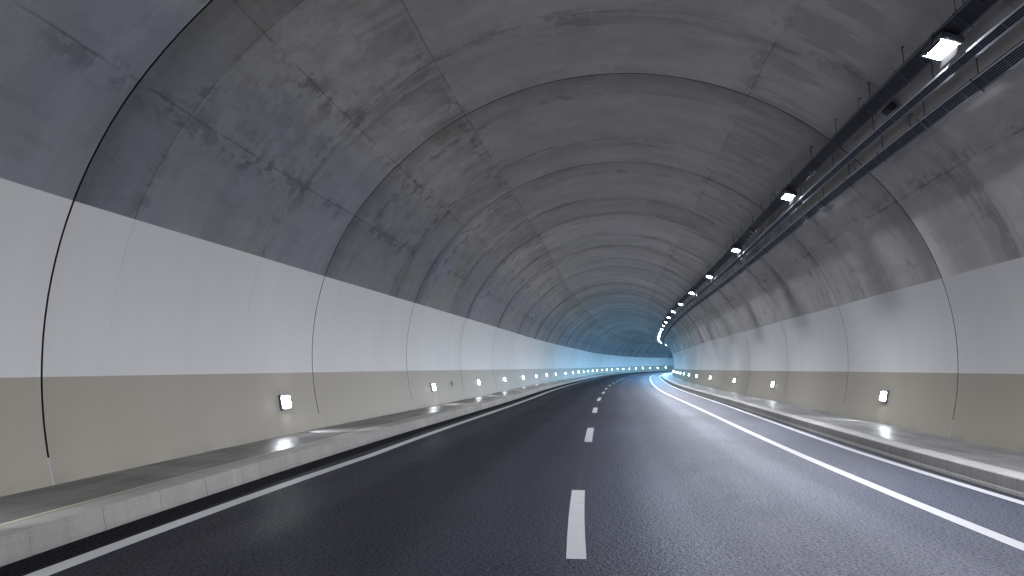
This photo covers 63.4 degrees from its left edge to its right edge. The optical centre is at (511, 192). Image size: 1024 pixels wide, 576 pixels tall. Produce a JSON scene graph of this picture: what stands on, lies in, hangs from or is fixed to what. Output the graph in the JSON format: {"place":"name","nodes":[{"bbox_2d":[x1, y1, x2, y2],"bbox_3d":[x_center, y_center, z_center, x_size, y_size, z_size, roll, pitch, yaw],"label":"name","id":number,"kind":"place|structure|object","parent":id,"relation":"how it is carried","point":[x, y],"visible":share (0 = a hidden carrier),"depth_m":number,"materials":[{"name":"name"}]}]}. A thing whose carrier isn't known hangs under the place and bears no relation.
{"place":"outdoors","nodes":[
{"label":"outdoors","id":0,"kind":"place"},
{"bbox_2d":[0,369,672,525],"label":"walkway","id":1,"kind":"structure","parent":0,"point":[17,507],"depth_m":10.20,"materials":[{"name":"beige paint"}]},
{"bbox_2d":[0,0,1023,496],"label":"tunnel lining","id":2,"kind":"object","parent":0,"point":[224,224],"visible":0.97,"depth_m":15.42,"materials":[{"name":"concrete"}]},
{"bbox_2d":[278,394,292,410],"bbox_3d":[-4.279,3.950,15.640,0.082,0.290,0.500,-15,-13,3],"label":"wall light","id":3,"kind":"object","parent":2,"relation":"attached to","point":[285,402],"visible":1,"depth_m":15.56,"materials":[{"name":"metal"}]},
{"bbox_2d":[430,383,435,391],"bbox_3d":[-2.670,6.598,28.140,0.082,0.290,0.500,-15,-13,4],"label":"wall light","id":4,"kind":"object","parent":2,"relation":"attached to","point":[433,387],"visible":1,"depth_m":28.01,"materials":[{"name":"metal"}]},
{"bbox_2d":[658,0,1000,343],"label":"cable tray","id":5,"kind":"object","parent":2,"relation":"hanging from","point":[964,17],"visible":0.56,"depth_m":14.24,"materials":[{"name":"metal"}]},
{"bbox_2d":[705,272,713,280],"bbox_3d":[9.197,3.893,38.628,0.330,0.340,0.680,16,-10,10],"label":"ceiling light","id":6,"kind":"object","parent":5,"relation":"hanging from","point":[708,275],"visible":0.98,"depth_m":38.41,"materials":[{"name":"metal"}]},
{"bbox_2d":[730,244,741,255],"bbox_3d":[8.096,2.061,29.955,0.330,0.340,0.680,16,-9,10],"label":"ceiling light","id":7,"kind":"object","parent":5,"relation":"hanging from","point":[736,249],"visible":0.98,"depth_m":29.73,"materials":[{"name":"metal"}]},
{"bbox_2d":[779,188,796,205],"bbox_3d":[6.861,0.081,20.596,0.330,0.340,0.680,16,-9,10],"label":"ceiling light","id":8,"kind":"object","parent":5,"relation":"hanging from","point":[788,195],"visible":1,"depth_m":20.43,"materials":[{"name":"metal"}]},
{"bbox_2d":[920,31,964,68],"bbox_3d":[5.751,-1.935,11.087,0.330,0.340,0.680,16,-10,9],"label":"ceiling light","id":9,"kind":"object","parent":5,"relation":"hanging from","point":[942,47],"visible":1,"depth_m":10.99,"materials":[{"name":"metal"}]},
{"bbox_2d":[660,2,1023,345],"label":"cable tray","id":10,"kind":"object","parent":2,"relation":"hanging from","point":[1005,25],"visible":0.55,"depth_m":13.19,"materials":[{"name":"grey metal"}]},
{"bbox_2d":[662,39,1023,346],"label":"cable tray","id":11,"kind":"object","parent":2,"relation":"hanging from","point":[1004,64],"visible":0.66,"depth_m":14.03,"materials":[{"name":"grey metal"}]},
{"bbox_2d":[879,390,888,402],"bbox_3d":[8.990,4.911,20.008,0.082,0.290,0.500,12,-10,10],"label":"wall light","id":12,"kind":"object","parent":2,"relation":"attached to","point":[884,394],"visible":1,"depth_m":19.91,"materials":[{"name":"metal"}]},
{"bbox_2d":[882,102,896,115],"bbox_3d":[6.463,-1.441,14.191,0.178,0.179,0.280,-1,-12,6],"label":"junction box","id":13,"kind":"object","parent":2,"relation":"attached to","point":[889,108],"visible":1,"depth_m":14.07,"materials":[{"name":"metal"}]},
{"bbox_2d":[0,370,1023,575],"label":"road","id":14,"kind":"structure","parent":0,"point":[651,473],"depth_m":8.57,"materials":[{"name":"grey asphalt"}]},
{"bbox_2d":[0,370,669,566],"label":"kerb","id":15,"kind":"structure","parent":14,"relation":"on","point":[24,539],"depth_m":8.83,"materials":[{"name":"concrete"}]},
{"bbox_2d":[661,372,1023,497],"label":"kerb","id":16,"kind":"structure","parent":14,"relation":"on","point":[999,479],"depth_m":13.27,"materials":[{"name":"concrete"}]},
{"bbox_2d":[663,372,1023,472],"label":"walkway","id":17,"kind":"structure","parent":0,"point":[998,457],"depth_m":16.14,"materials":[{"name":"concrete"}]}
]}

